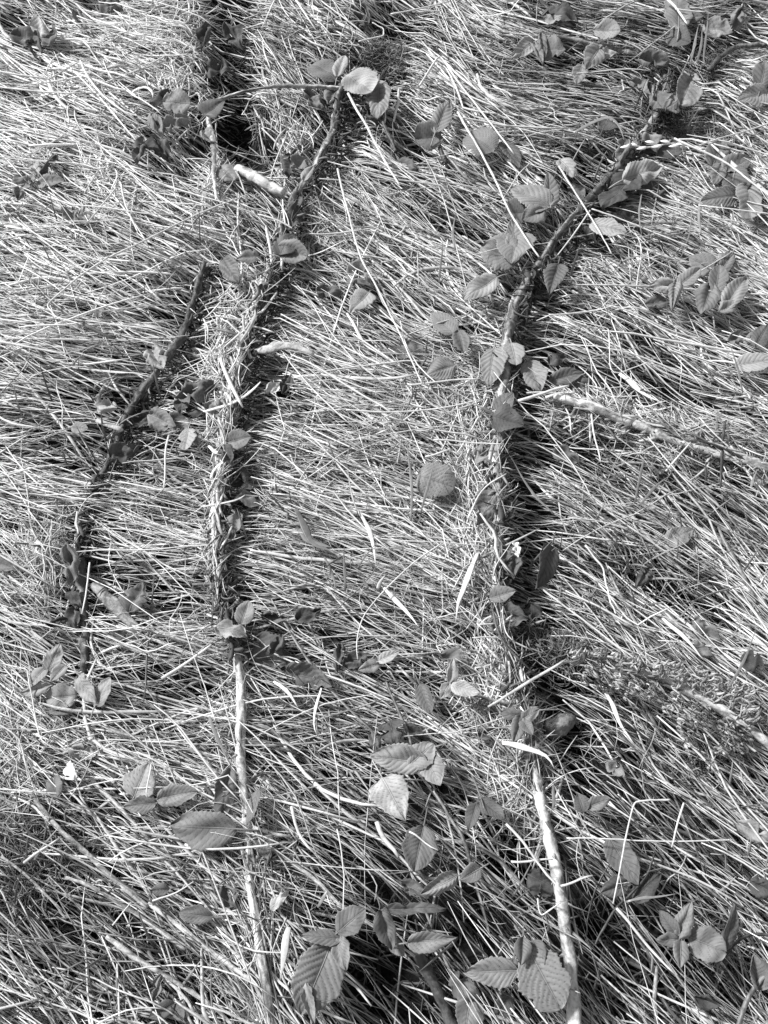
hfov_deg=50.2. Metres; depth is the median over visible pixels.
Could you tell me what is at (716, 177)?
bramble leaf
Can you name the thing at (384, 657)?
bramble leaf
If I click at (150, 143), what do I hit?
withered leaf
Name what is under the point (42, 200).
withered leaf
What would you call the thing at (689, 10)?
straw
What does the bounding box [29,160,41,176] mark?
withered leaf
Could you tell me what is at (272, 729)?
grass spear
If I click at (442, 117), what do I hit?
bramble leaf
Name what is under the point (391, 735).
withered leaf
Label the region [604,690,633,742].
flat straw
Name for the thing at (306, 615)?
withered leaf
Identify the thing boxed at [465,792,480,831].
bramble leaf
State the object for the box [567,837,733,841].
straw
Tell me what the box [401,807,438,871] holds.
bramble leaf
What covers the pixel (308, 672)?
withered leaf
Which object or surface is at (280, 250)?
bramble leaf
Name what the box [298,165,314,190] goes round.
bramble leaf
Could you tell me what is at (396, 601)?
flat straw
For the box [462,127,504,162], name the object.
bramble leaf
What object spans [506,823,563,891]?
straw
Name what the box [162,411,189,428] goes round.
withered leaf
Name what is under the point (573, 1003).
bramble cane
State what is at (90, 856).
dry stalk
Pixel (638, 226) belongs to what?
straw
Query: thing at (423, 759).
compound leaf
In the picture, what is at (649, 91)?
withered leaf
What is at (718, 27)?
bramble leaf
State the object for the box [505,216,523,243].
bramble leaf
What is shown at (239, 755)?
bramble cane
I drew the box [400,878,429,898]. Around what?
withered leaf
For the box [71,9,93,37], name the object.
withered leaf
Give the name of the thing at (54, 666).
compound leaf
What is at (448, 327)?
bramble leaf
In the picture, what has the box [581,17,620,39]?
bramble leaf
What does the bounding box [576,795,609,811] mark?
bramble leaf
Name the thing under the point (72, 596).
withered leaf
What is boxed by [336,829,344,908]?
straw
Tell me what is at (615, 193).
withered leaf
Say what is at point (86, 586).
straw
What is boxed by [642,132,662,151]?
withered leaf
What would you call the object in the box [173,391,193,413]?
withered leaf
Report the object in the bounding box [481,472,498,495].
withered leaf
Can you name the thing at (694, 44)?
grass spear
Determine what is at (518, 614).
withered leaf
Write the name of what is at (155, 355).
withered leaf
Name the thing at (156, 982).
withered leaf
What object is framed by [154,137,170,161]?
withered leaf
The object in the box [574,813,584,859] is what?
bramble shoot
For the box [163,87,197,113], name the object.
bramble leaf
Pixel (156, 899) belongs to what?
straw
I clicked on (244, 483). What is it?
withered leaf
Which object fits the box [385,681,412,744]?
bramble shoot
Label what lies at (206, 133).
withered leaf
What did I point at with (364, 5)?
withered leaf
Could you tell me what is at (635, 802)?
straw
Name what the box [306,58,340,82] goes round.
bramble leaf
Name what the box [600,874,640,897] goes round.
bramble leaf
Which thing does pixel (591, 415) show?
straw
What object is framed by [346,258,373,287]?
withered leaf
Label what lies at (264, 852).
bramble leaf
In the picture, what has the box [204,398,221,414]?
withered leaf
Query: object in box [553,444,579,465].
withered leaf
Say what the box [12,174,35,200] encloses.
withered leaf
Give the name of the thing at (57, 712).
bramble leaf
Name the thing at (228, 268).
bramble leaf
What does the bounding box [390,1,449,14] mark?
straw
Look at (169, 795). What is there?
compound leaf
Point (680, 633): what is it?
flat straw
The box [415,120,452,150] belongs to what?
bramble leaf
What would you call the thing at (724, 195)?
bramble leaf
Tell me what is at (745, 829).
withered leaf
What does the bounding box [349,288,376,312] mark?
bramble leaf
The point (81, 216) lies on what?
withered leaf
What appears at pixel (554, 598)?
straw
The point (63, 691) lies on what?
bramble leaf
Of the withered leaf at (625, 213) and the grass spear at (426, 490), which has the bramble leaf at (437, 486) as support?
the grass spear at (426, 490)
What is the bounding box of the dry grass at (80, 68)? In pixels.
[0,0,767,1023]
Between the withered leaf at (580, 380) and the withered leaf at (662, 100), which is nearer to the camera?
the withered leaf at (580, 380)
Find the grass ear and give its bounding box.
[620,140,687,149]
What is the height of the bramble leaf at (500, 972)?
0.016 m
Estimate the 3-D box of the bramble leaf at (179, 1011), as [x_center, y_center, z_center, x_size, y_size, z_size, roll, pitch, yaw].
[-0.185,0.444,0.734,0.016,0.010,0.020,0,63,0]
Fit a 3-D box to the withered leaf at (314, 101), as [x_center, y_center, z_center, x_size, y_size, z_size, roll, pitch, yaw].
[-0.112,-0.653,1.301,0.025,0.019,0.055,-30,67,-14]
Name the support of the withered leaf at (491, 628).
on the dry grass at (80, 68)
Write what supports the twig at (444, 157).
on the dry grass at (80, 68)
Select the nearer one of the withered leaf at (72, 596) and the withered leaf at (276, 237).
the withered leaf at (72, 596)
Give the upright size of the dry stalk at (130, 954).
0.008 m
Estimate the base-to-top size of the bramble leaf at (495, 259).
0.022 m
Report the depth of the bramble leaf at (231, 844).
0.80 m
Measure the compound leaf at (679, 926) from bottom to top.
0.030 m
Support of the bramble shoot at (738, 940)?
on the dry grass at (80, 68)
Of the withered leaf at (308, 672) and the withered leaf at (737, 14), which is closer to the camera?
the withered leaf at (308, 672)
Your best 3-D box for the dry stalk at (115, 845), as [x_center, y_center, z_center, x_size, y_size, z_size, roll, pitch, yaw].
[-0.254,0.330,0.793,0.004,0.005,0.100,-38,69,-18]
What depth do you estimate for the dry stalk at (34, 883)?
0.78 m
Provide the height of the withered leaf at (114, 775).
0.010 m
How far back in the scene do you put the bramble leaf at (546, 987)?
0.73 m
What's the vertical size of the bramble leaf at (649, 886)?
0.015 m
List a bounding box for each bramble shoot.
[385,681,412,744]
[410,950,457,1023]
[433,791,490,937]
[474,695,506,705]
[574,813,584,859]
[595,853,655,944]
[721,932,767,961]
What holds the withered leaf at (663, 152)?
on the dry grass at (80, 68)
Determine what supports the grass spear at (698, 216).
on the dry grass at (80, 68)
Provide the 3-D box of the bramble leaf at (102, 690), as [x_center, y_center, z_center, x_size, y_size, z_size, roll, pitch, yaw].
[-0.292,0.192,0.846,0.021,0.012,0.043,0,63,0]
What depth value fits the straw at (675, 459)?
0.98 m
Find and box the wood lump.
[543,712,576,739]
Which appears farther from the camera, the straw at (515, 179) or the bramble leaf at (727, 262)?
the straw at (515, 179)
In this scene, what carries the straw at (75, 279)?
on the dry grass at (80, 68)
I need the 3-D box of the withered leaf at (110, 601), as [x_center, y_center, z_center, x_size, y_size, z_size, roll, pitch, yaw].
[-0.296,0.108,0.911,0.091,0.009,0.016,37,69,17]
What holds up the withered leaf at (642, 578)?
on the dry grass at (80, 68)
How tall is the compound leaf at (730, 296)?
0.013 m
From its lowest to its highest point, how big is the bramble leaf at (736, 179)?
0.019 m
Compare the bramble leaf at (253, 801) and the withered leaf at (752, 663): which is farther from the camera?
the withered leaf at (752, 663)
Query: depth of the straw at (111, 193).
1.17 m
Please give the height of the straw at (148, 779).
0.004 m
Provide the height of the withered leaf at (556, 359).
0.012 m
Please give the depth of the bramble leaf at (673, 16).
1.37 m
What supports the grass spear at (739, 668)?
on the dry grass at (80, 68)
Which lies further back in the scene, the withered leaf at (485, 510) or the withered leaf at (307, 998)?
the withered leaf at (485, 510)
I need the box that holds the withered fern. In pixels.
[562,645,763,772]
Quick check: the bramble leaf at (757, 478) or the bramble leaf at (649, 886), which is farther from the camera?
the bramble leaf at (757, 478)
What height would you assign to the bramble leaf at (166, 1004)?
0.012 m
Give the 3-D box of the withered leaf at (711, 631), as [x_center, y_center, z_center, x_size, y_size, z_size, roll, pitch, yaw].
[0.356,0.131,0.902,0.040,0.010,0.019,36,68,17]
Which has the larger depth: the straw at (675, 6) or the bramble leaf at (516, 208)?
the straw at (675, 6)
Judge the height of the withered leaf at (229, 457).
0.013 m
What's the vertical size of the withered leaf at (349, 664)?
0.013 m
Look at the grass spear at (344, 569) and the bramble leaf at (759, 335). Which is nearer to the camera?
the grass spear at (344, 569)
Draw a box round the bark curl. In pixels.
[255,341,313,355]
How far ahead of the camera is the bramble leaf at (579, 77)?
1.31 m
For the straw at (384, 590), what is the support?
on the dry grass at (80, 68)
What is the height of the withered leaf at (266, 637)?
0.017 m
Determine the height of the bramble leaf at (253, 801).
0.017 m
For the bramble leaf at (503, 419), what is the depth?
0.99 m
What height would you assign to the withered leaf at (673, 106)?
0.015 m
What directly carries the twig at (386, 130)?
on the dry grass at (80, 68)
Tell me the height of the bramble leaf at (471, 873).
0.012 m
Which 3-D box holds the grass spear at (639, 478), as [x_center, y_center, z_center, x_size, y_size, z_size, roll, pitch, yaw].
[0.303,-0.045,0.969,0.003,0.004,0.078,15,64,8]
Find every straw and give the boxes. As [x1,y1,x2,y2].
[23,836,60,863]
[47,256,108,325]
[67,105,100,123]
[75,511,78,533]
[81,562,90,613]
[88,187,116,221]
[110,194,248,256]
[112,902,130,925]
[120,184,137,231]
[146,764,151,796]
[152,882,192,901]
[161,644,211,679]
[163,435,169,488]
[273,681,298,708]
[280,927,290,979]
[290,806,313,852]
[313,688,321,733]
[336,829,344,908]
[337,168,422,384]
[344,977,371,1005]
[346,399,480,412]
[347,93,399,185]
[356,543,442,658]
[358,22,383,41]
[358,511,375,565]
[375,821,399,857]
[383,587,417,625]
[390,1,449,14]
[408,378,478,385]
[409,831,437,850]
[418,56,514,154]
[425,449,450,457]
[434,439,503,444]
[455,552,478,622]
[457,111,539,257]
[467,474,505,518]
[501,163,529,201]
[502,741,553,767]
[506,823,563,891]
[511,858,552,862]
[518,385,568,401]
[537,898,560,914]
[540,587,640,662]
[545,391,574,398]
[557,210,590,254]
[558,166,611,253]
[560,875,592,886]
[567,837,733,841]
[585,545,616,613]
[590,411,600,461]
[591,208,690,247]
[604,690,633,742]
[608,329,650,372]
[612,799,669,903]
[616,907,674,973]
[619,373,659,401]
[662,618,702,658]
[665,442,690,471]
[666,0,687,24]
[671,802,684,846]
[674,137,767,194]
[675,8,705,11]
[699,123,767,145]
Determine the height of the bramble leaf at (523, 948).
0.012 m
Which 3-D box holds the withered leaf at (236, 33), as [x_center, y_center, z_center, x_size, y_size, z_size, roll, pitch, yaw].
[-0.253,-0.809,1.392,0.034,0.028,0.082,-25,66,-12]
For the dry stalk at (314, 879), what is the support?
on the dry grass at (80, 68)
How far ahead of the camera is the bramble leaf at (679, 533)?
0.94 m
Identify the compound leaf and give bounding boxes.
[21,643,67,696]
[122,763,197,823]
[301,905,365,970]
[370,741,445,792]
[439,659,479,698]
[500,706,539,741]
[510,173,559,223]
[655,901,694,967]
[693,265,748,314]
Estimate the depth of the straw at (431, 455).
0.98 m
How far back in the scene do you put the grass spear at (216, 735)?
0.83 m
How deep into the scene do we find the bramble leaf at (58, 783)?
0.81 m
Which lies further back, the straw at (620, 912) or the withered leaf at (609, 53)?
the withered leaf at (609, 53)
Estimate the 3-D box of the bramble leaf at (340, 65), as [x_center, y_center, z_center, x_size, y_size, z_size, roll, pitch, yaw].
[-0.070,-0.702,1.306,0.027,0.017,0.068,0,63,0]
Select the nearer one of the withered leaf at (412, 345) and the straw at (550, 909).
the straw at (550, 909)
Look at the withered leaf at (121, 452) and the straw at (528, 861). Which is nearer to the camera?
the straw at (528, 861)
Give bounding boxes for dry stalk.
[0,855,66,919]
[13,796,49,822]
[26,788,148,908]
[30,765,92,815]
[65,876,185,950]
[90,779,226,925]
[93,812,150,895]
[105,935,232,1023]
[138,868,247,949]
[148,902,257,983]
[156,974,199,1023]
[184,843,237,876]
[273,852,415,957]
[313,784,427,884]
[736,976,764,1023]
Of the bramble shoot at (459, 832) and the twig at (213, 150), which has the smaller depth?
the bramble shoot at (459, 832)
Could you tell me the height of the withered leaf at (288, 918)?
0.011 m
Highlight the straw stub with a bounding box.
[95,419,122,431]
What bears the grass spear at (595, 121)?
on the dry grass at (80, 68)
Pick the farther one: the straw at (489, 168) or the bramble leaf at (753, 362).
the straw at (489, 168)
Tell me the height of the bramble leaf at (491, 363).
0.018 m
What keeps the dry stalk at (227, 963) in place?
on the dry grass at (80, 68)
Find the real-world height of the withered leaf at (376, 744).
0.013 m
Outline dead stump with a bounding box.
[592,202,620,218]
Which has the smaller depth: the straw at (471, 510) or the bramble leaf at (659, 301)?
the straw at (471, 510)
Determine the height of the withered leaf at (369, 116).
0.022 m
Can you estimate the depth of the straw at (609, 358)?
1.03 m
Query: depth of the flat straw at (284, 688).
0.85 m
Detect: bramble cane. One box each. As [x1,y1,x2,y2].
[208,67,357,1023]
[234,164,285,197]
[487,68,669,1023]
[553,392,767,471]
[614,668,767,749]
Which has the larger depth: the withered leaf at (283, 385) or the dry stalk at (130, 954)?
the withered leaf at (283, 385)
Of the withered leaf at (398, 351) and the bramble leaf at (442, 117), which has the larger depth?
the bramble leaf at (442, 117)
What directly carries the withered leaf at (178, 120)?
on the dry grass at (80, 68)
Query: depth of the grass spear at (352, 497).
0.96 m
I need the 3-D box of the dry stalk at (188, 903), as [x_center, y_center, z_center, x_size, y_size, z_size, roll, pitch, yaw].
[-0.180,0.373,0.772,0.131,0.004,0.005,29,67,14]
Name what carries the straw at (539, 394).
on the dry grass at (80, 68)
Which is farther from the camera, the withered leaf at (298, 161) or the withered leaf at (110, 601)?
the withered leaf at (298, 161)
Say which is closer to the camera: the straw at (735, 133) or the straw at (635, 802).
the straw at (635, 802)
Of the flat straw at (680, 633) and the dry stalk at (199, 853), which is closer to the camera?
the dry stalk at (199, 853)
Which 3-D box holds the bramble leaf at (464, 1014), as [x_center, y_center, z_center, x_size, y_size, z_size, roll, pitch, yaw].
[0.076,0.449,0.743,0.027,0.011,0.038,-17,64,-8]
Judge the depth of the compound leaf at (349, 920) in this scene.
0.74 m
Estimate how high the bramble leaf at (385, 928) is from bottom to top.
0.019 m
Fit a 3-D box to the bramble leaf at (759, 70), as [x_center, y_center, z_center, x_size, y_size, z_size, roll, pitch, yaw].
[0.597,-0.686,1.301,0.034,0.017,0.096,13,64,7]
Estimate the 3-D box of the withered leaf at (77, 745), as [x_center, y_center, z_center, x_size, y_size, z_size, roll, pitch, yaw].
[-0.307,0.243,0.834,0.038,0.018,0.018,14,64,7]
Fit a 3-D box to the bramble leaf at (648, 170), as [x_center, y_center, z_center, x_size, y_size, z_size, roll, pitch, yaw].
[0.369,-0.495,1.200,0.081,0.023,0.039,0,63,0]
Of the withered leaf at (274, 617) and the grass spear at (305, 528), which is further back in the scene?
the grass spear at (305, 528)
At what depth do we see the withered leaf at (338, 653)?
0.89 m
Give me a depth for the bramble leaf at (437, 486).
0.97 m
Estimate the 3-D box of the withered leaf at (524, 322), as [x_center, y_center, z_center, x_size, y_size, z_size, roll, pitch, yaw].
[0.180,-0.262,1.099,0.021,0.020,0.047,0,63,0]
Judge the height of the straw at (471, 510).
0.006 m
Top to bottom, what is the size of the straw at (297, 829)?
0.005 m
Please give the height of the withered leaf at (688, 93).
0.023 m
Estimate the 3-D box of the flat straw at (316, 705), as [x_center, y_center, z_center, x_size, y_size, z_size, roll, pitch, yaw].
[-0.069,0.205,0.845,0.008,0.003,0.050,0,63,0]
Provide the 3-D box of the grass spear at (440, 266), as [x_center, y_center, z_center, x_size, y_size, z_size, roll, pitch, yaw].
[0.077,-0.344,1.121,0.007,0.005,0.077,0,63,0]
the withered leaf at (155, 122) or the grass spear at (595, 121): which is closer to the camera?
the grass spear at (595, 121)
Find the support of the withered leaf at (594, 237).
on the dry grass at (80, 68)
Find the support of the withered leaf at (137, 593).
on the dry grass at (80, 68)
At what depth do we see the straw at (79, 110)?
1.26 m
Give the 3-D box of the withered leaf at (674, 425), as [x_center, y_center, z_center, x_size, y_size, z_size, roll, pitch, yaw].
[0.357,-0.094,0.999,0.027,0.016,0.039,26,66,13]
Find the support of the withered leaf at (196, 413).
on the dry grass at (80, 68)
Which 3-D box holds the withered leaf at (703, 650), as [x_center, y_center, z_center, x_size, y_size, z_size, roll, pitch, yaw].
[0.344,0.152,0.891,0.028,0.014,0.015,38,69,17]
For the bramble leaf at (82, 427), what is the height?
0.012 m
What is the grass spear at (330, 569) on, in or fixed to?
on the dry grass at (80, 68)
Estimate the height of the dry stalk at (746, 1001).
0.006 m
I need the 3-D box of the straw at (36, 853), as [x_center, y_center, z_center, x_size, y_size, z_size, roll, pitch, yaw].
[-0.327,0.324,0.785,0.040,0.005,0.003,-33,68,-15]
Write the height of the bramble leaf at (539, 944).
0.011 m
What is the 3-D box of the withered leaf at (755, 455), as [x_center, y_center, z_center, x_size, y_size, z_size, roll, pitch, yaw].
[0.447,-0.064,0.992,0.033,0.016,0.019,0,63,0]
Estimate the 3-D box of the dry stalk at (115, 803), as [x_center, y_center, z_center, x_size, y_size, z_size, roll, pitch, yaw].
[-0.220,0.328,0.794,0.195,0.006,0.006,38,69,18]
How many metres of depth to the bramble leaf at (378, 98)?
1.28 m
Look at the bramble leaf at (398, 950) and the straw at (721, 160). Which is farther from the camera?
the straw at (721, 160)
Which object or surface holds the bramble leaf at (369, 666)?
on the dry grass at (80, 68)
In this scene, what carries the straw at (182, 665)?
on the dry grass at (80, 68)
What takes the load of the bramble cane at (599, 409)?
on the dry grass at (80, 68)
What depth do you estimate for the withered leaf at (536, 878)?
0.79 m
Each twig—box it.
[75,262,206,555]
[75,557,90,674]
[206,116,217,201]
[216,83,339,99]
[379,117,397,153]
[438,146,447,163]
[546,34,640,57]
[707,42,766,71]
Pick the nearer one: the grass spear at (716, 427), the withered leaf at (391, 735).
the withered leaf at (391, 735)
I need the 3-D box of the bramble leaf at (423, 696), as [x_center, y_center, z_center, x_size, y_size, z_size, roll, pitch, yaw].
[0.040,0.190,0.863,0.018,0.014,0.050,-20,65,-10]
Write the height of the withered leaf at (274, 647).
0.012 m
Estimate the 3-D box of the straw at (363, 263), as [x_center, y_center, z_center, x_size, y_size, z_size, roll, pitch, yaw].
[-0.018,-0.329,1.109,0.018,0.007,0.405,-15,64,-7]
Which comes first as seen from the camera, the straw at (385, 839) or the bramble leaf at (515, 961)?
the bramble leaf at (515, 961)
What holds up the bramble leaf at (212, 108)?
on the twig at (213, 150)
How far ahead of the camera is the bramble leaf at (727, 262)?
1.14 m
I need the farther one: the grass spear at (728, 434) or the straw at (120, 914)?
the grass spear at (728, 434)
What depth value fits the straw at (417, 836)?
0.78 m
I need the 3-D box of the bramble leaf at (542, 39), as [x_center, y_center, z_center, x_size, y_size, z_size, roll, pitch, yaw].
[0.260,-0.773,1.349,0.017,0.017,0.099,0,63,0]
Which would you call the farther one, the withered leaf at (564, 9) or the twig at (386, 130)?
the withered leaf at (564, 9)
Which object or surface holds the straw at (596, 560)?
on the dry grass at (80, 68)
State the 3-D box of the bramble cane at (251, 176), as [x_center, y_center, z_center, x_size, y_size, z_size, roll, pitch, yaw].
[-0.184,-0.492,1.217,0.090,0.021,0.022,32,67,15]
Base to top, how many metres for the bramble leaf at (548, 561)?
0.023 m
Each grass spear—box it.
[208,716,230,764]
[251,724,281,739]
[294,508,336,552]
[297,528,332,547]
[316,716,333,738]
[317,890,327,907]
[323,557,335,590]
[343,551,345,590]
[346,465,357,513]
[363,577,368,588]
[376,575,385,589]
[406,435,412,519]
[420,461,433,512]
[439,241,442,282]
[451,219,455,249]
[511,458,554,513]
[549,785,555,814]
[573,116,623,138]
[626,893,677,902]
[634,449,646,502]
[638,194,641,234]
[640,475,669,504]
[690,25,698,62]
[696,33,702,62]
[697,194,703,233]
[703,12,708,61]
[715,412,719,436]
[726,421,729,441]
[727,631,755,689]
[730,345,742,392]
[750,471,756,487]
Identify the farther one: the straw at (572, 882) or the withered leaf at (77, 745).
the withered leaf at (77, 745)
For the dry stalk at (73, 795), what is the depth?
0.81 m
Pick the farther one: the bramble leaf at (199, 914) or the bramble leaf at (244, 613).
the bramble leaf at (244, 613)
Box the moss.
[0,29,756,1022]
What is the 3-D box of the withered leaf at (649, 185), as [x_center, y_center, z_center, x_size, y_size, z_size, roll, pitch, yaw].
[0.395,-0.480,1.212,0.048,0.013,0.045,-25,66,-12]
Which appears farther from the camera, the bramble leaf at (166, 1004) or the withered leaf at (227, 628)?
the withered leaf at (227, 628)
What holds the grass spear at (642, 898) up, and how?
on the dry grass at (80, 68)
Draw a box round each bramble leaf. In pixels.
[0,555,14,571]
[29,173,64,188]
[45,700,90,715]
[46,682,78,709]
[46,768,62,797]
[65,421,87,433]
[72,664,97,702]
[90,677,111,719]
[91,300,104,318]
[148,999,183,1019]
[150,882,178,895]
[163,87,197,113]
[170,810,258,851]
[171,995,184,1020]
[178,421,196,450]
[179,904,229,925]
[195,98,224,126]
[213,748,236,814]
[216,164,237,181]
[218,252,239,283]
[220,428,250,449]
[221,826,239,851]
[234,600,254,624]
[237,249,266,263]
[246,775,265,824]
[254,825,273,859]
[264,238,307,264]
[271,233,296,266]
[290,944,345,1014]
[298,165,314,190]
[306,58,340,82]
[323,75,341,104]
[332,55,347,90]
[341,67,378,93]
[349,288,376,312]
[358,659,379,672]
[366,74,391,119]
[369,760,409,821]
[373,892,396,949]
[376,650,399,663]
[389,937,404,956]
[395,930,456,953]
[400,461,455,498]
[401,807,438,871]
[414,672,433,713]
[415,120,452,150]
[420,870,460,895]
[424,356,467,379]
[430,100,452,146]
[430,312,458,335]
[451,324,469,352]
[455,980,484,1023]
[459,862,489,882]
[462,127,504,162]
[462,272,508,300]
[463,956,517,989]
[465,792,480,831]
[471,791,503,819]
[478,585,515,603]
[479,403,524,432]
[480,232,531,271]
[480,338,508,384]
[489,392,513,423]
[493,232,537,263]
[494,983,514,1019]
[498,137,521,168]
[501,338,525,364]
[505,197,526,223]
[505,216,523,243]
[508,952,517,967]
[511,36,537,58]
[513,924,532,964]
[514,925,571,1012]
[520,354,547,390]
[527,928,546,965]
[530,41,543,64]
[535,532,559,588]
[538,28,547,62]
[543,256,568,294]
[546,34,565,60]
[547,367,583,385]
[553,155,576,177]
[572,61,588,83]
[573,794,589,820]
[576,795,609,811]
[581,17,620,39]
[582,217,626,236]
[583,43,604,68]
[594,817,640,884]
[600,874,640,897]
[608,158,662,188]
[618,873,661,913]
[635,295,669,308]
[648,276,684,293]
[654,527,694,547]
[656,25,690,46]
[659,12,703,24]
[664,0,693,40]
[668,266,700,295]
[668,271,682,310]
[688,252,716,276]
[688,925,726,962]
[690,15,732,37]
[701,185,737,207]
[704,138,729,180]
[710,162,726,184]
[716,352,767,372]
[716,904,739,969]
[717,250,735,270]
[720,165,751,188]
[721,152,751,172]
[735,182,763,220]
[737,82,767,107]
[750,325,767,352]
[750,954,767,1005]
[751,60,767,96]
[753,462,767,496]
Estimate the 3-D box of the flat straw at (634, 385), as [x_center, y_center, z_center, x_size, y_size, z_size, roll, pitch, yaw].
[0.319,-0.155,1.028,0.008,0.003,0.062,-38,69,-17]
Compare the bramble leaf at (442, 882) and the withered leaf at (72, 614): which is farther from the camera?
the withered leaf at (72, 614)
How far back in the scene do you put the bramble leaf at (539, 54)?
1.33 m
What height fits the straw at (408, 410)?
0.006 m
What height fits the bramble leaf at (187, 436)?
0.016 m
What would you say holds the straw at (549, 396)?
on the dry grass at (80, 68)
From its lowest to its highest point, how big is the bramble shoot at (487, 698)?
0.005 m
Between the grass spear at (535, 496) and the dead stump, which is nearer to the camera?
the grass spear at (535, 496)
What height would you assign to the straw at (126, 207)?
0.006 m
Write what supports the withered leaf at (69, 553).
on the dry grass at (80, 68)
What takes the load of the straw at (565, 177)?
on the dry grass at (80, 68)
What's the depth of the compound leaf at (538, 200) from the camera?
1.18 m
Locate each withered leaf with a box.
[9,25,40,48]
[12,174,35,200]
[23,36,42,63]
[29,14,49,37]
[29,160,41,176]
[39,154,57,175]
[40,23,56,46]
[40,194,48,204]
[45,616,67,627]
[60,206,79,228]
[60,543,80,586]
[63,739,100,760]
[63,761,76,779]
[64,604,80,634]
[65,586,81,607]
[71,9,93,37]
[76,206,94,223]
[90,582,145,634]
[94,394,117,412]
[99,0,122,16]
[107,772,124,790]
[108,442,139,465]
[108,622,144,639]
[118,580,148,612]
[128,410,149,427]
[130,136,146,166]
[138,137,159,150]
[143,346,167,370]
[147,113,164,137]
[147,406,175,431]
[149,88,169,106]
[149,974,162,1000]
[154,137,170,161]
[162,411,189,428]
[164,112,193,132]
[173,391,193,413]
[177,379,217,402]
[186,403,204,417]
[193,429,200,446]
[195,21,211,51]
[199,126,216,143]
[204,58,235,78]
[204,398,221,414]
[215,619,247,638]
[217,885,238,907]
[218,444,233,466]
[222,18,244,52]
[224,464,253,489]
[226,509,242,542]
[232,488,263,507]
[243,343,256,361]
[248,630,295,672]
[252,284,270,318]
[260,610,288,623]
[264,382,279,393]
[269,634,284,654]
[269,890,289,910]
[272,232,287,245]
[274,904,294,928]
[279,375,293,393]
[280,149,297,178]
[286,197,304,230]
[286,661,332,692]
[290,153,306,169]
[295,607,321,623]
[300,983,315,1023]
[302,89,325,109]
[316,282,342,298]
[332,643,345,672]
[342,650,366,668]
[346,0,368,17]
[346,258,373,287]
[351,11,370,27]
[362,104,382,123]
[368,730,381,750]
[377,719,404,744]
[382,902,446,914]
[385,345,410,358]
[392,156,417,171]
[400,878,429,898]
[401,337,424,353]
[405,723,423,735]
[436,429,457,446]
[439,648,468,666]
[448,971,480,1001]
[473,444,494,464]
[475,486,507,524]
[476,726,506,740]
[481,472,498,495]
[487,624,511,633]
[492,599,528,627]
[502,546,523,579]
[512,542,520,557]
[518,283,531,319]
[518,311,527,330]
[522,263,536,291]
[524,603,542,627]
[526,867,553,897]
[541,1,577,26]
[543,14,561,23]
[547,352,567,365]
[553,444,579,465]
[567,183,585,202]
[570,375,589,396]
[584,223,598,243]
[593,119,619,131]
[598,171,642,208]
[602,46,616,58]
[605,760,625,776]
[614,418,637,433]
[615,138,630,162]
[616,205,634,220]
[629,77,653,87]
[635,566,652,586]
[636,176,669,197]
[638,47,669,67]
[641,79,655,99]
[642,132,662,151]
[649,91,672,111]
[650,450,668,481]
[655,136,687,159]
[667,93,683,112]
[667,486,698,510]
[669,422,685,450]
[676,71,703,106]
[686,423,701,441]
[687,640,714,658]
[691,616,721,644]
[693,994,720,1011]
[728,329,751,345]
[729,5,746,30]
[736,818,767,843]
[740,649,763,671]
[744,451,765,460]
[749,875,767,898]
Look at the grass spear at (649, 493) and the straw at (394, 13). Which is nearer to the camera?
the grass spear at (649, 493)
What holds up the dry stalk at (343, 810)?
on the dry grass at (80, 68)
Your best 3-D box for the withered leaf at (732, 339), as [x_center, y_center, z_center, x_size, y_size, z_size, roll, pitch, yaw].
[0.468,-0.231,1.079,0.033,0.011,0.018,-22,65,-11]
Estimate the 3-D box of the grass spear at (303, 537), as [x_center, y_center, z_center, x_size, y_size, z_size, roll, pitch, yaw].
[-0.081,0.033,0.934,0.049,0.004,0.012,32,67,15]
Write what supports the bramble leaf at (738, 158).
on the dry grass at (80, 68)
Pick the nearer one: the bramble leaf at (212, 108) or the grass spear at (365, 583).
the grass spear at (365, 583)
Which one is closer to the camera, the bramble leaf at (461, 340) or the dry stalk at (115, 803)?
the dry stalk at (115, 803)
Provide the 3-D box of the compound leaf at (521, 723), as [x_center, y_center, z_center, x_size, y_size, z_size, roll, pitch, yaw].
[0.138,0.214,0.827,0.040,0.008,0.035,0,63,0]
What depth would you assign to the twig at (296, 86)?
1.30 m

